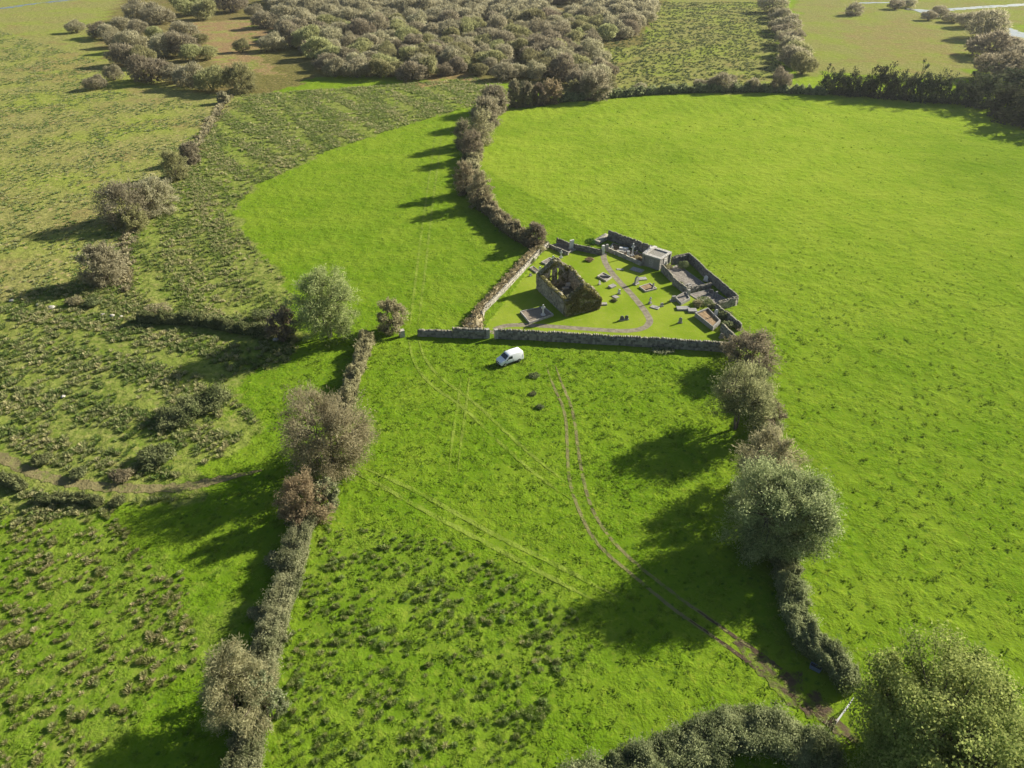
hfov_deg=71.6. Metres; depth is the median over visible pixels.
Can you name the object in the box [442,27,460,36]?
willow bush
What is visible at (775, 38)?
willow bush
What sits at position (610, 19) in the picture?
willow bush
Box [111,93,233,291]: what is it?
hedge
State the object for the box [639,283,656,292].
grave plot
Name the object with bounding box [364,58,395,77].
willow bush
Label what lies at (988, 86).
thicket bush
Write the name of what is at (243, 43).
willow bush
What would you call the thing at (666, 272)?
stone wall
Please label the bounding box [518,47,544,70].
willow bush
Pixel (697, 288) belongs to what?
stone wall
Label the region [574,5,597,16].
willow bush
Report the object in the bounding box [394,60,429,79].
willow bush
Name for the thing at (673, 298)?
headstone
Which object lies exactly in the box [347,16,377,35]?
willow bush
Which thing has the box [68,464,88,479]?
shrub
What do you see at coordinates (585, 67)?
willow bush
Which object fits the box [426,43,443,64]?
willow bush
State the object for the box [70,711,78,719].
rush clump
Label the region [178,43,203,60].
willow bush
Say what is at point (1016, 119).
thicket bush
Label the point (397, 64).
willow bush
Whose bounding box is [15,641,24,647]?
rush clump
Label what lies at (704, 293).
grave plot
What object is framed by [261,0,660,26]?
scrub
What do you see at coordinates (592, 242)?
shrub
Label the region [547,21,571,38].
willow bush
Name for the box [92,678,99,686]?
rush clump
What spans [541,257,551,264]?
grave plot
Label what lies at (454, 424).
track
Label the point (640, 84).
willow bush
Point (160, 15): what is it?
willow bush
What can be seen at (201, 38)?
willow bush
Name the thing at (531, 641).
rush clump
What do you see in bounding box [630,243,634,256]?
grave cross
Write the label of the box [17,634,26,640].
rush clump
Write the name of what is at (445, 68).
willow bush
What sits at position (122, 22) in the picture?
willow bush
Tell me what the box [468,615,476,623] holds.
rush clump
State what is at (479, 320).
earth bank
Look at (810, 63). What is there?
willow bush
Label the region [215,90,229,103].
bush
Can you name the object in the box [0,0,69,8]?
river
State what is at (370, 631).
rush clump
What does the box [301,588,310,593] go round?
rush clump
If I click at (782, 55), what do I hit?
willow bush
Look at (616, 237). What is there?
stone wall
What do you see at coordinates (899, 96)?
ivy clad tree
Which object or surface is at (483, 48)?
willow bush
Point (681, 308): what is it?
ledger slab
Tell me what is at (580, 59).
willow bush
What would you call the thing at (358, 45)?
willow bush
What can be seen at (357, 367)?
hedge
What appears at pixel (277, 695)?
bush
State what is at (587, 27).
willow bush
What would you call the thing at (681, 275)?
grave plot
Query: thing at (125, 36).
willow bush
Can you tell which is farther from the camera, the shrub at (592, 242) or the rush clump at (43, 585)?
the shrub at (592, 242)
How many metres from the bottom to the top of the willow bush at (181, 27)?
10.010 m
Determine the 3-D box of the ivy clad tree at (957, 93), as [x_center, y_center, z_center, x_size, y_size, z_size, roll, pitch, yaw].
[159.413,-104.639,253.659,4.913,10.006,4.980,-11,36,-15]
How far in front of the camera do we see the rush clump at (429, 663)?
71.22 m
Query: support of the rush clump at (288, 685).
on the ground at (354, 210)
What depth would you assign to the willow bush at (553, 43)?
312.17 m
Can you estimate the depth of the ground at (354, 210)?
111.86 m
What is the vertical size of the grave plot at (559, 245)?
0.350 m
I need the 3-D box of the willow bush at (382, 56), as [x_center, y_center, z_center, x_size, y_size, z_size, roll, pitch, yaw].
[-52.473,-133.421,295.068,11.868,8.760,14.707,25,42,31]
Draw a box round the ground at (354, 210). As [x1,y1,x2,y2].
[0,0,1023,767]
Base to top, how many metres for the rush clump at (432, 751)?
0.421 m
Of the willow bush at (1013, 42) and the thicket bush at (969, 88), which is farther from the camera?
the willow bush at (1013, 42)
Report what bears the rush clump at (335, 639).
on the ground at (354, 210)
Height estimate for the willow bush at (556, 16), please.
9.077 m
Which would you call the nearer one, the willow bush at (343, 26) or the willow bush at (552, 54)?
the willow bush at (552, 54)
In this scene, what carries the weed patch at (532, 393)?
on the ground at (354, 210)
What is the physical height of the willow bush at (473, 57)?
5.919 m
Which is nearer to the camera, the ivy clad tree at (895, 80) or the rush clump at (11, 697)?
the rush clump at (11, 697)
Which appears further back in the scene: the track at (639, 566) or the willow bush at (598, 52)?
the willow bush at (598, 52)
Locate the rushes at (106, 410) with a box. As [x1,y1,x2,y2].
[0,286,300,528]
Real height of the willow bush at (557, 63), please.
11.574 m
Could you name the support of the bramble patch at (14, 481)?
on the ground at (354, 210)
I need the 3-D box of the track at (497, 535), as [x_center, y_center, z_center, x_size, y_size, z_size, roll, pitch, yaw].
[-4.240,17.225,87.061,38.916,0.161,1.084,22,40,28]
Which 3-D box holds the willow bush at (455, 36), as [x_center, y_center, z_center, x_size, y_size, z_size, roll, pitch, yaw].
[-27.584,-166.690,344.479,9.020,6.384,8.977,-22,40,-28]
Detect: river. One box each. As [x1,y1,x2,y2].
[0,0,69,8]
[860,2,889,3]
[905,3,1023,10]
[1009,28,1023,37]
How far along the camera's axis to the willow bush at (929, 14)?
413.62 m
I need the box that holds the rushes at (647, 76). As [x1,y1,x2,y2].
[591,1,791,93]
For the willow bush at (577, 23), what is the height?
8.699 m
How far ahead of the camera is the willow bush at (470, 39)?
331.17 m
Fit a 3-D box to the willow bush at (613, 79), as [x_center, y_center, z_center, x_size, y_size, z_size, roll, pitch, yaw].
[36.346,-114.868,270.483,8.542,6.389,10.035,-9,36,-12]
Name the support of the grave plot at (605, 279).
on the ground at (354, 210)
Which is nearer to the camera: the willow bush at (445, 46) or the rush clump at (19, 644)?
the rush clump at (19, 644)
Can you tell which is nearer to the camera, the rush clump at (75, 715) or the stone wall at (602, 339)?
the rush clump at (75, 715)
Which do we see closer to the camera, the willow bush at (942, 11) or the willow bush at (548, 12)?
the willow bush at (548, 12)
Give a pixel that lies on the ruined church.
(580, 295)
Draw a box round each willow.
[74,240,128,287]
[84,177,154,230]
[112,202,150,232]
[131,172,181,217]
[156,146,190,179]
[176,140,201,164]
[216,60,257,94]
[566,79,580,93]
[578,65,613,101]
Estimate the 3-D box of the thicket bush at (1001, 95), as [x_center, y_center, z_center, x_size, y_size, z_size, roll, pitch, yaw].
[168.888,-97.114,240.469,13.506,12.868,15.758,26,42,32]
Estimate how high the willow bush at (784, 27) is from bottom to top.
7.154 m
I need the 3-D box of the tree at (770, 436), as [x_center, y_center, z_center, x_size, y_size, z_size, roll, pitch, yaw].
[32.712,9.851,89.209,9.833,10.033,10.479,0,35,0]
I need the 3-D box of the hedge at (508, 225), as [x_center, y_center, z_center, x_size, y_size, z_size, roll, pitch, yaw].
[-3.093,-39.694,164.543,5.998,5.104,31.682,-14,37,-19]
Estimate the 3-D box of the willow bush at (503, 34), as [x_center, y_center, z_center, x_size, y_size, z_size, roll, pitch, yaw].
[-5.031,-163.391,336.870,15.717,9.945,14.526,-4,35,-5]
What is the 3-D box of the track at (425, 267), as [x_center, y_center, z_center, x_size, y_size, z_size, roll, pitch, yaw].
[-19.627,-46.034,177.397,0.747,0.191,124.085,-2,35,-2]
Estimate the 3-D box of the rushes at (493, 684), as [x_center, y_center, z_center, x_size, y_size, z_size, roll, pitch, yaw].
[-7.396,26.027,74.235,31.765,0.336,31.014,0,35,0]
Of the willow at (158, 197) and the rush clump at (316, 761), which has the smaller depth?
the rush clump at (316, 761)
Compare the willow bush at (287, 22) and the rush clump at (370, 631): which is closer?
the rush clump at (370, 631)
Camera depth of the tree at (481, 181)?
169.67 m
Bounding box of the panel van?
[496,347,523,366]
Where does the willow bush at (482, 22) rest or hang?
on the ground at (354, 210)
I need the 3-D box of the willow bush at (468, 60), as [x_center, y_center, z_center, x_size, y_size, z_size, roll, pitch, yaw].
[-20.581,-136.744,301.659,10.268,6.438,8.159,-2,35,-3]
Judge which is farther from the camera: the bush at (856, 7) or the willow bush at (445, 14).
the bush at (856, 7)
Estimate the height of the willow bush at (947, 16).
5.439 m
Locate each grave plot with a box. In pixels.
[520,306,553,323]
[529,266,538,272]
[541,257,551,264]
[553,243,575,252]
[597,272,611,281]
[609,243,642,261]
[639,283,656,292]
[669,265,704,286]
[675,291,689,304]
[690,289,725,305]
[694,308,720,330]
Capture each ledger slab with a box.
[608,284,616,288]
[619,246,627,251]
[630,267,643,272]
[650,305,659,309]
[676,306,689,310]
[687,308,696,312]
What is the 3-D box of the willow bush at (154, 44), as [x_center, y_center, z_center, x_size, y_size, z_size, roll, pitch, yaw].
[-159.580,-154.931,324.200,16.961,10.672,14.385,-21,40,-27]
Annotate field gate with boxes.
[831,697,853,729]
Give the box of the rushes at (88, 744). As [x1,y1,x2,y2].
[0,506,198,767]
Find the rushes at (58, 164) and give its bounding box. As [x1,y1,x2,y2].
[0,31,206,297]
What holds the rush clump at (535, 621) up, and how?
on the ground at (354, 210)
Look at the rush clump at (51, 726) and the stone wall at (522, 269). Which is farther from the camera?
the stone wall at (522, 269)
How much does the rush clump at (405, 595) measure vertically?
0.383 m
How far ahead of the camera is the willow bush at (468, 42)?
322.04 m
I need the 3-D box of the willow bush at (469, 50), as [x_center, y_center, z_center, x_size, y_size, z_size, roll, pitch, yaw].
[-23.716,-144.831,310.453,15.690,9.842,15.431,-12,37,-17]
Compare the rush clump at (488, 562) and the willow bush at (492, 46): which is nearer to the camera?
the rush clump at (488, 562)
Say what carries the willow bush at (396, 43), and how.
on the ground at (354, 210)
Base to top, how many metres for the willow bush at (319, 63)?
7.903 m
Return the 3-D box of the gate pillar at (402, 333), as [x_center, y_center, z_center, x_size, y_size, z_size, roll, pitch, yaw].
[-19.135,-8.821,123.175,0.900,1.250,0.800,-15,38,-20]
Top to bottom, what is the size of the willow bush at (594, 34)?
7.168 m
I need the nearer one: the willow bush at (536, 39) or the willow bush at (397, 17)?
the willow bush at (536, 39)
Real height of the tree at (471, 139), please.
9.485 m
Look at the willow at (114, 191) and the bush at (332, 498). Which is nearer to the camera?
the bush at (332, 498)
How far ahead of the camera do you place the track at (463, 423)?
103.52 m
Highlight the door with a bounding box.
[648,259,653,266]
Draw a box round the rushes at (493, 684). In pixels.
[279,524,594,767]
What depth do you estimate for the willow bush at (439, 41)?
322.29 m
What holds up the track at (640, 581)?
on the ground at (354, 210)
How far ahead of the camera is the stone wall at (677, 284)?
137.29 m
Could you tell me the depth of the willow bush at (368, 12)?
380.70 m
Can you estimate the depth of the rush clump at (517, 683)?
69.51 m
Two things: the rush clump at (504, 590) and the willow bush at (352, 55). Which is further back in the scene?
the willow bush at (352, 55)
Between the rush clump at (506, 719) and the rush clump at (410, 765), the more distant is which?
the rush clump at (506, 719)
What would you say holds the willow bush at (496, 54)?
on the ground at (354, 210)
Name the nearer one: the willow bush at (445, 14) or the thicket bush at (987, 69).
the thicket bush at (987, 69)
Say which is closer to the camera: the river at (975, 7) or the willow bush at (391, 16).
the willow bush at (391, 16)
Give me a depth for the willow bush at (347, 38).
331.12 m
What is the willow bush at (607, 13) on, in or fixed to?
on the ground at (354, 210)
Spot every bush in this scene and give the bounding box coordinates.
[63,19,86,32]
[80,73,107,89]
[85,20,110,37]
[96,23,119,39]
[100,64,124,79]
[101,30,117,47]
[102,42,142,64]
[109,16,129,32]
[111,29,148,51]
[120,0,158,20]
[121,53,168,83]
[125,18,148,34]
[126,44,156,61]
[138,0,175,25]
[143,26,162,38]
[147,31,179,57]
[158,61,180,82]
[160,29,200,55]
[166,0,204,14]
[167,20,200,34]
[169,60,203,89]
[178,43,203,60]
[190,0,216,19]
[192,33,209,46]
[192,64,228,90]
[199,45,218,59]
[212,0,249,11]
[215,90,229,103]
[230,38,249,51]
[243,3,263,14]
[247,668,291,728]
[249,9,278,28]
[256,31,287,51]
[262,305,298,341]
[274,14,294,26]
[274,20,298,41]
[276,18,299,35]
[285,27,305,46]
[290,17,307,28]
[290,24,320,46]
[295,9,318,24]
[297,39,310,53]
[299,36,333,58]
[310,21,326,28]
[311,53,338,69]
[312,476,342,514]
[314,45,340,58]
[317,14,335,26]
[318,26,345,43]
[319,23,333,34]
[319,37,341,48]
[321,56,346,76]
[331,20,354,34]
[333,17,348,23]
[337,6,362,20]
[337,45,358,57]
[338,30,355,46]
[339,56,371,77]
[346,41,371,54]
[346,51,367,72]
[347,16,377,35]
[354,32,383,44]
[355,37,373,50]
[361,49,377,57]
[362,6,384,19]
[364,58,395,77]
[367,13,389,29]
[367,44,379,51]
[371,29,389,43]
[371,52,397,71]
[374,10,388,27]
[375,296,410,336]
[377,39,396,52]
[379,47,400,58]
[383,29,400,38]
[385,36,402,45]
[387,61,407,75]
[388,13,404,20]
[388,15,404,21]
[389,18,404,28]
[390,21,414,30]
[390,38,402,53]
[394,26,411,40]
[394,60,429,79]
[398,46,424,62]
[400,27,421,35]
[403,33,423,45]
[403,45,436,61]
[405,20,425,31]
[406,8,426,28]
[409,52,437,70]
[415,32,434,44]
[416,53,439,76]
[420,21,440,34]
[425,38,444,45]
[426,15,437,23]
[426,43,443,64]
[435,9,463,23]
[435,35,454,44]
[435,56,447,64]
[435,62,454,75]
[438,18,463,35]
[438,44,468,67]
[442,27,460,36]
[442,41,460,59]
[447,42,473,57]
[448,56,467,73]
[449,33,461,40]
[453,54,474,69]
[455,36,474,44]
[457,38,478,56]
[459,16,480,33]
[461,30,476,37]
[465,32,476,36]
[467,16,486,30]
[469,62,488,75]
[470,51,487,61]
[472,33,491,44]
[473,43,491,53]
[474,41,487,50]
[475,24,495,33]
[475,26,499,39]
[475,49,506,65]
[482,57,497,72]
[485,10,499,24]
[486,12,507,29]
[488,28,514,44]
[488,38,504,49]
[490,61,518,80]
[493,42,516,62]
[499,5,520,21]
[500,56,518,67]
[502,22,533,35]
[506,37,531,57]
[509,62,528,76]
[510,32,528,39]
[514,19,530,32]
[516,8,546,24]
[518,43,545,56]
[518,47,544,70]
[521,220,547,248]
[525,34,549,46]
[526,59,546,80]
[527,15,549,33]
[533,37,565,52]
[536,7,561,18]
[536,28,561,41]
[537,57,552,74]
[544,45,564,59]
[547,14,562,20]
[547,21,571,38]
[548,52,578,81]
[549,17,570,32]
[556,44,574,55]
[560,12,574,19]
[562,36,571,43]
[563,29,581,42]
[564,68,584,83]
[566,16,574,28]
[566,42,582,51]
[570,29,586,41]
[572,54,592,69]
[573,19,587,28]
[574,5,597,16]
[574,15,587,21]
[575,51,590,58]
[578,61,589,70]
[579,36,602,58]
[580,23,599,32]
[582,28,599,38]
[582,30,601,40]
[583,63,613,78]
[586,14,605,27]
[590,48,612,61]
[591,57,608,65]
[597,22,618,40]
[602,11,618,21]
[603,15,623,34]
[605,62,619,74]
[608,74,617,88]
[614,24,634,38]
[619,11,642,29]
[622,18,640,35]
[633,81,646,87]
[693,78,709,84]
[707,71,737,91]
[718,327,784,378]
[745,77,760,90]
[756,0,789,10]
[756,399,788,430]
[766,18,779,28]
[767,4,784,16]
[768,7,795,19]
[770,65,793,90]
[771,22,796,33]
[772,12,802,31]
[773,29,792,42]
[776,34,802,52]
[776,44,806,64]
[778,28,808,42]
[783,47,813,67]
[786,39,815,53]
[789,50,819,73]
[843,1,866,15]
[886,0,905,8]
[900,0,918,6]
[920,10,938,19]
[931,5,949,16]
[941,12,959,21]
[953,11,982,26]
[955,71,984,107]
[963,29,1023,56]
[964,6,1012,36]
[966,72,1012,110]
[968,61,1000,93]
[972,48,1023,81]
[983,67,1023,99]
[983,79,1023,115]
[987,88,1023,127]
[992,36,1023,49]
[1001,44,1023,60]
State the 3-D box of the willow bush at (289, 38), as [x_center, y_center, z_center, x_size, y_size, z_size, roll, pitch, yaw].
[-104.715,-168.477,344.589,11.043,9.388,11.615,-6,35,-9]
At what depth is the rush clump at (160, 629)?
74.57 m
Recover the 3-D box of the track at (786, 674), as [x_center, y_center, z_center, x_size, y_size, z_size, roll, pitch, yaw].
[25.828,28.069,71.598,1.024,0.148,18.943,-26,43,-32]
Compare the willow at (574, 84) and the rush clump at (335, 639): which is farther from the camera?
the willow at (574, 84)
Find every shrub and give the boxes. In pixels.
[29,452,53,465]
[65,295,83,305]
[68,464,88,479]
[81,295,102,307]
[107,493,126,507]
[108,467,135,483]
[135,441,178,471]
[143,302,173,313]
[245,604,262,621]
[249,308,272,320]
[263,550,279,569]
[537,245,546,251]
[584,238,595,245]
[585,256,593,261]
[652,346,674,354]
[678,261,688,268]
[692,296,713,305]
[693,299,703,306]
[707,302,715,309]
[718,309,733,319]
[722,320,737,327]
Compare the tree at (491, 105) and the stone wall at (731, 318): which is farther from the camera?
the tree at (491, 105)
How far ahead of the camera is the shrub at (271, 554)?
81.40 m
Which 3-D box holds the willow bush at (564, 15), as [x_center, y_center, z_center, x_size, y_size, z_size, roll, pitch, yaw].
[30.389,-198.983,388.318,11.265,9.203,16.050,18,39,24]
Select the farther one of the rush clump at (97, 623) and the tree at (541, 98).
the tree at (541, 98)
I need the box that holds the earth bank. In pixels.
[463,244,543,328]
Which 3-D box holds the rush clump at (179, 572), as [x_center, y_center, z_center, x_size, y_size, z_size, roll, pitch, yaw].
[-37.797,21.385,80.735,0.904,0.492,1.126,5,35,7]
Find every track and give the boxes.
[0,452,261,493]
[352,471,599,603]
[360,466,619,597]
[408,337,571,499]
[410,133,435,323]
[418,132,441,323]
[418,338,574,487]
[449,374,461,468]
[458,374,469,468]
[546,365,764,675]
[555,365,750,646]
[690,620,849,745]
[692,607,842,723]
[733,638,861,747]
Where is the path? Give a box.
[490,253,652,333]
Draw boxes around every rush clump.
[0,640,6,647]
[0,677,9,685]
[1,620,10,625]
[1,761,11,767]
[5,696,17,703]
[9,607,22,616]
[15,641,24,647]
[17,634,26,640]
[23,639,33,646]
[30,755,41,765]
[32,567,42,573]
[37,538,44,545]
[37,576,47,584]
[38,708,48,717]
[39,582,48,587]
[46,720,58,733]
[61,735,69,743]
[65,640,72,646]
[65,704,75,713]
[67,651,74,658]
[68,743,75,749]
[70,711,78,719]
[78,711,87,719]
[81,583,90,589]
[90,666,101,673]
[91,707,101,714]
[92,620,100,626]
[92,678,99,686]
[94,589,102,595]
[95,743,101,749]
[99,643,107,650]
[109,703,120,711]
[139,669,147,676]
[156,625,164,632]
[164,577,173,584]
[169,620,175,627]
[173,641,181,647]
[175,568,184,575]
[187,628,196,633]
[191,657,196,663]
[285,681,291,688]
[289,706,297,713]
[298,677,304,686]
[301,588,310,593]
[312,756,320,765]
[314,739,321,750]
[322,716,329,723]
[331,637,340,644]
[332,603,340,608]
[338,574,344,579]
[350,751,360,759]
[367,627,374,634]
[372,625,381,632]
[377,708,383,716]
[378,640,385,647]
[386,701,394,706]
[402,759,409,766]
[403,593,410,599]
[403,731,414,741]
[406,761,413,767]
[417,584,423,591]
[421,741,432,750]
[425,661,433,667]
[429,748,437,758]
[433,721,442,730]
[437,594,443,601]
[442,618,447,625]
[452,741,458,747]
[455,716,463,724]
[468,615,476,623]
[485,559,493,565]
[499,614,505,621]
[501,715,510,723]
[502,587,507,592]
[512,710,520,717]
[513,732,519,739]
[514,680,521,686]
[525,639,533,646]
[531,619,539,625]
[537,697,548,706]
[546,613,554,618]
[546,630,553,636]
[553,657,560,663]
[553,664,561,672]
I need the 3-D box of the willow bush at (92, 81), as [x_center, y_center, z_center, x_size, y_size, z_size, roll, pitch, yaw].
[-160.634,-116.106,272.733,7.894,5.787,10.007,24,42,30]
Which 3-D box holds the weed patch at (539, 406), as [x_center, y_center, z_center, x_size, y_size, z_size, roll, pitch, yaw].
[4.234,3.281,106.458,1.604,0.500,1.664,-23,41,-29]
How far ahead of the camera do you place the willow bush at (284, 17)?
368.82 m
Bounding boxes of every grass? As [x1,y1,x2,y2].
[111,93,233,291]
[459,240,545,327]
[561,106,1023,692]
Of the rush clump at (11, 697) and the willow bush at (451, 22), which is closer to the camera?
the rush clump at (11, 697)
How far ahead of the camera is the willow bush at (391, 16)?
384.98 m
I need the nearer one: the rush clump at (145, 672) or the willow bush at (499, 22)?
the rush clump at (145, 672)
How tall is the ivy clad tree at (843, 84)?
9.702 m
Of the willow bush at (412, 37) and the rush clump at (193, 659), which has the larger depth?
the willow bush at (412, 37)
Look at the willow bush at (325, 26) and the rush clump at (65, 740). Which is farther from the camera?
the willow bush at (325, 26)
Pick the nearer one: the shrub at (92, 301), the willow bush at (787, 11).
the shrub at (92, 301)
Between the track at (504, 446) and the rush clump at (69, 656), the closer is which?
the rush clump at (69, 656)
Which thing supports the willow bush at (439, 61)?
on the ground at (354, 210)
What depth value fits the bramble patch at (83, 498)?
89.54 m
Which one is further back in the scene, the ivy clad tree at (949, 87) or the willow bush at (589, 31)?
the willow bush at (589, 31)
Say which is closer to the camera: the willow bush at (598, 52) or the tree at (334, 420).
the tree at (334, 420)
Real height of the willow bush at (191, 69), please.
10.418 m
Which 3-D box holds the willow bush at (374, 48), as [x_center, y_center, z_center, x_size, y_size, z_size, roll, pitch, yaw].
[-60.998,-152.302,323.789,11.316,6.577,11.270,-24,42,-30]
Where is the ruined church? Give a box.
[536,257,602,316]
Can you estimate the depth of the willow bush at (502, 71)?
285.22 m
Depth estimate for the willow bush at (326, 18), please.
375.08 m
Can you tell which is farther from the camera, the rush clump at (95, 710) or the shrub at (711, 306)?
the shrub at (711, 306)
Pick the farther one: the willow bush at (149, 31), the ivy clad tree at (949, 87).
the willow bush at (149, 31)
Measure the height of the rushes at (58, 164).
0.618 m
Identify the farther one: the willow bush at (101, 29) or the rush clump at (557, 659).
the willow bush at (101, 29)
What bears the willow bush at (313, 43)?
on the ground at (354, 210)
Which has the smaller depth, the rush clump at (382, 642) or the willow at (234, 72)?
the rush clump at (382, 642)
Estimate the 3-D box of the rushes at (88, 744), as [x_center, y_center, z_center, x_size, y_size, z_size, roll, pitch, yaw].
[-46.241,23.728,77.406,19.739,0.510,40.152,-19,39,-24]
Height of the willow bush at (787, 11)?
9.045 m
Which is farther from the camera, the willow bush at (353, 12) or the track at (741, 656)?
the willow bush at (353, 12)
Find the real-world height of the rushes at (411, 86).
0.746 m
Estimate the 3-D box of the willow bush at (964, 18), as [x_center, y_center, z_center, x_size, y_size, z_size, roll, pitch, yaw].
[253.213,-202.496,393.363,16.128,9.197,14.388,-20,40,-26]
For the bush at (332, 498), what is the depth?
87.40 m
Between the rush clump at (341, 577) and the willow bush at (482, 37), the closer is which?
the rush clump at (341, 577)
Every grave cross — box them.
[541,304,544,315]
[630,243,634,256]
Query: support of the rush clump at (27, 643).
on the ground at (354, 210)
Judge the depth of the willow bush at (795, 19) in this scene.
377.19 m
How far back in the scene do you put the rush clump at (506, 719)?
66.46 m
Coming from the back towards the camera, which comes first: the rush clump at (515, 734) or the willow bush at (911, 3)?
the willow bush at (911, 3)
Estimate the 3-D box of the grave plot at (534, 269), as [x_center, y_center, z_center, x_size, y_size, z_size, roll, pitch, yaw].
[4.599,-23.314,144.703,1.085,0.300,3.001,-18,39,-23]
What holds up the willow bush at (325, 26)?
on the ground at (354, 210)
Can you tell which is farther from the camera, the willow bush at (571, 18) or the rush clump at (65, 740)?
the willow bush at (571, 18)
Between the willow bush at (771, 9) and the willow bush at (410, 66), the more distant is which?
the willow bush at (771, 9)
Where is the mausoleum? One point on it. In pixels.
(655, 257)
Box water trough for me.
[809,661,821,672]
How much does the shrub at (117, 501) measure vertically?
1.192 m
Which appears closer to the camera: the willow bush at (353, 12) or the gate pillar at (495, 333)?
the gate pillar at (495, 333)
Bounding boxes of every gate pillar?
[398,329,404,337]
[485,328,489,338]
[494,328,497,338]
[601,245,604,254]
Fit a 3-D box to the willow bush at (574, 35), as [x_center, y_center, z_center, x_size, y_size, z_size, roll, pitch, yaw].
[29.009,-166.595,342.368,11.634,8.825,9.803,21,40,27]
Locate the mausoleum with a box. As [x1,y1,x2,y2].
[642,246,671,269]
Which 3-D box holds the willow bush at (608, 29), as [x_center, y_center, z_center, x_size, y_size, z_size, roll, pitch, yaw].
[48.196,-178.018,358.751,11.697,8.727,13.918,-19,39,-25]
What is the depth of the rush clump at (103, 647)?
72.77 m
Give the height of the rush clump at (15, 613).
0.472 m
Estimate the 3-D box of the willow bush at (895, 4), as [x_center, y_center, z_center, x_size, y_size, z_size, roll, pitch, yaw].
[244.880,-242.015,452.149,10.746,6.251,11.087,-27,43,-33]
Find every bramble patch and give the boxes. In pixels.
[0,469,28,490]
[32,489,104,507]
[152,380,236,432]
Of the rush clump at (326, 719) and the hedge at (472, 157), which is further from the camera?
the hedge at (472, 157)
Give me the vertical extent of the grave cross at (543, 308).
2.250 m
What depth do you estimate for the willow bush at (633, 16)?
374.21 m
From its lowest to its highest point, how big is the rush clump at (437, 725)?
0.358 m
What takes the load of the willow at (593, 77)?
on the ground at (354, 210)
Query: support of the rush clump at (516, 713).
on the ground at (354, 210)
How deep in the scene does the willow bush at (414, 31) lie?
349.81 m
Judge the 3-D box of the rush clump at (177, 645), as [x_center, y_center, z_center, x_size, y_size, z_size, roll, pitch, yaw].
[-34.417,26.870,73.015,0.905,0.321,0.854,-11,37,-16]
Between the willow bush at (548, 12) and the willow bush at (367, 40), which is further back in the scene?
the willow bush at (548, 12)
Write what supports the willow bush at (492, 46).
on the ground at (354, 210)
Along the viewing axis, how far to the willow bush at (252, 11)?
421.27 m
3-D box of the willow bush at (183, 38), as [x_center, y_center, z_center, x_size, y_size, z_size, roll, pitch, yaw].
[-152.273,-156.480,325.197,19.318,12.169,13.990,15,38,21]
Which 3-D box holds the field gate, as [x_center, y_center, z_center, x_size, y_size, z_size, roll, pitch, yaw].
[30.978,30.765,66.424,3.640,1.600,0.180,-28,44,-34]
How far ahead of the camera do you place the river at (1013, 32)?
378.64 m
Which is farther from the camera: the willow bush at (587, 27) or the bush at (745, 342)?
the willow bush at (587, 27)
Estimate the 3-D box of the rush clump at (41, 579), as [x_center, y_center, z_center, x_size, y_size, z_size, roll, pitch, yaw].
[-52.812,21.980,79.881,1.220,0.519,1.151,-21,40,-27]
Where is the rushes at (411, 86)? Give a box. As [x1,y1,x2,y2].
[51,77,483,324]
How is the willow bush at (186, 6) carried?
on the ground at (354, 210)
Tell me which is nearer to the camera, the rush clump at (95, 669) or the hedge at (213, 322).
the rush clump at (95, 669)
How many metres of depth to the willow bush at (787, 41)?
325.64 m
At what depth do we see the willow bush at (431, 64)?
288.03 m
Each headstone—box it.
[568,239,573,249]
[632,276,639,285]
[670,295,675,301]
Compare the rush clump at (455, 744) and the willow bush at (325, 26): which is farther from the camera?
the willow bush at (325, 26)
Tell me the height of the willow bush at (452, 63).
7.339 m
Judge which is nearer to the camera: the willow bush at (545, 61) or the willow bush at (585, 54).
the willow bush at (545, 61)
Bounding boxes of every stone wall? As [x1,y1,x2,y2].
[417,329,452,337]
[452,327,485,338]
[481,242,548,316]
[497,328,734,352]
[548,244,568,254]
[556,237,601,254]
[595,233,607,244]
[607,230,652,252]
[607,248,641,265]
[661,264,673,281]
[671,252,738,303]
[672,278,687,292]
[687,282,712,292]
[714,304,741,330]
[716,296,736,308]
[720,323,735,340]
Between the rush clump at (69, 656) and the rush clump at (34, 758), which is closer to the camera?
the rush clump at (34, 758)
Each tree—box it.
[192,633,284,745]
[267,379,380,489]
[271,464,337,526]
[279,263,360,346]
[452,116,473,149]
[452,160,477,195]
[457,128,484,160]
[465,170,495,210]
[468,93,503,129]
[469,106,494,145]
[477,82,511,113]
[506,78,524,107]
[519,81,535,107]
[532,81,547,106]
[543,77,562,104]
[701,357,783,433]
[712,448,848,569]
[729,422,813,490]
[818,63,835,89]
[824,70,844,94]
[833,68,855,95]
[838,618,1023,767]
[843,66,861,97]
[852,75,873,96]
[861,64,879,96]
[868,64,894,99]
[881,61,902,99]
[890,68,910,99]
[900,76,916,100]
[908,59,929,102]
[918,72,945,103]
[925,67,952,103]
[935,72,959,103]
[950,79,965,104]
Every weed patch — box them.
[528,372,540,378]
[528,391,535,395]
[535,404,545,409]
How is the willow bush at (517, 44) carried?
on the ground at (354, 210)
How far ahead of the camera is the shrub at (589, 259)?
147.99 m
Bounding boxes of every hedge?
[135,309,267,335]
[219,504,318,767]
[336,328,375,409]
[462,116,488,193]
[470,187,529,246]
[555,697,855,767]
[559,81,828,101]
[740,368,805,579]
[771,567,861,693]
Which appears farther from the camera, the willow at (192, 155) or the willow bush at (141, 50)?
the willow bush at (141, 50)
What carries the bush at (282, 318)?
on the ground at (354, 210)
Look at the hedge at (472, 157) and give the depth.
197.39 m
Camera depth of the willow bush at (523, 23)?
365.68 m
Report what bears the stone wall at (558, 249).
on the ground at (354, 210)
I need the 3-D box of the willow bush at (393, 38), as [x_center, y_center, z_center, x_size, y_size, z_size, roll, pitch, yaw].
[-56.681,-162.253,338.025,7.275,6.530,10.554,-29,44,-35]

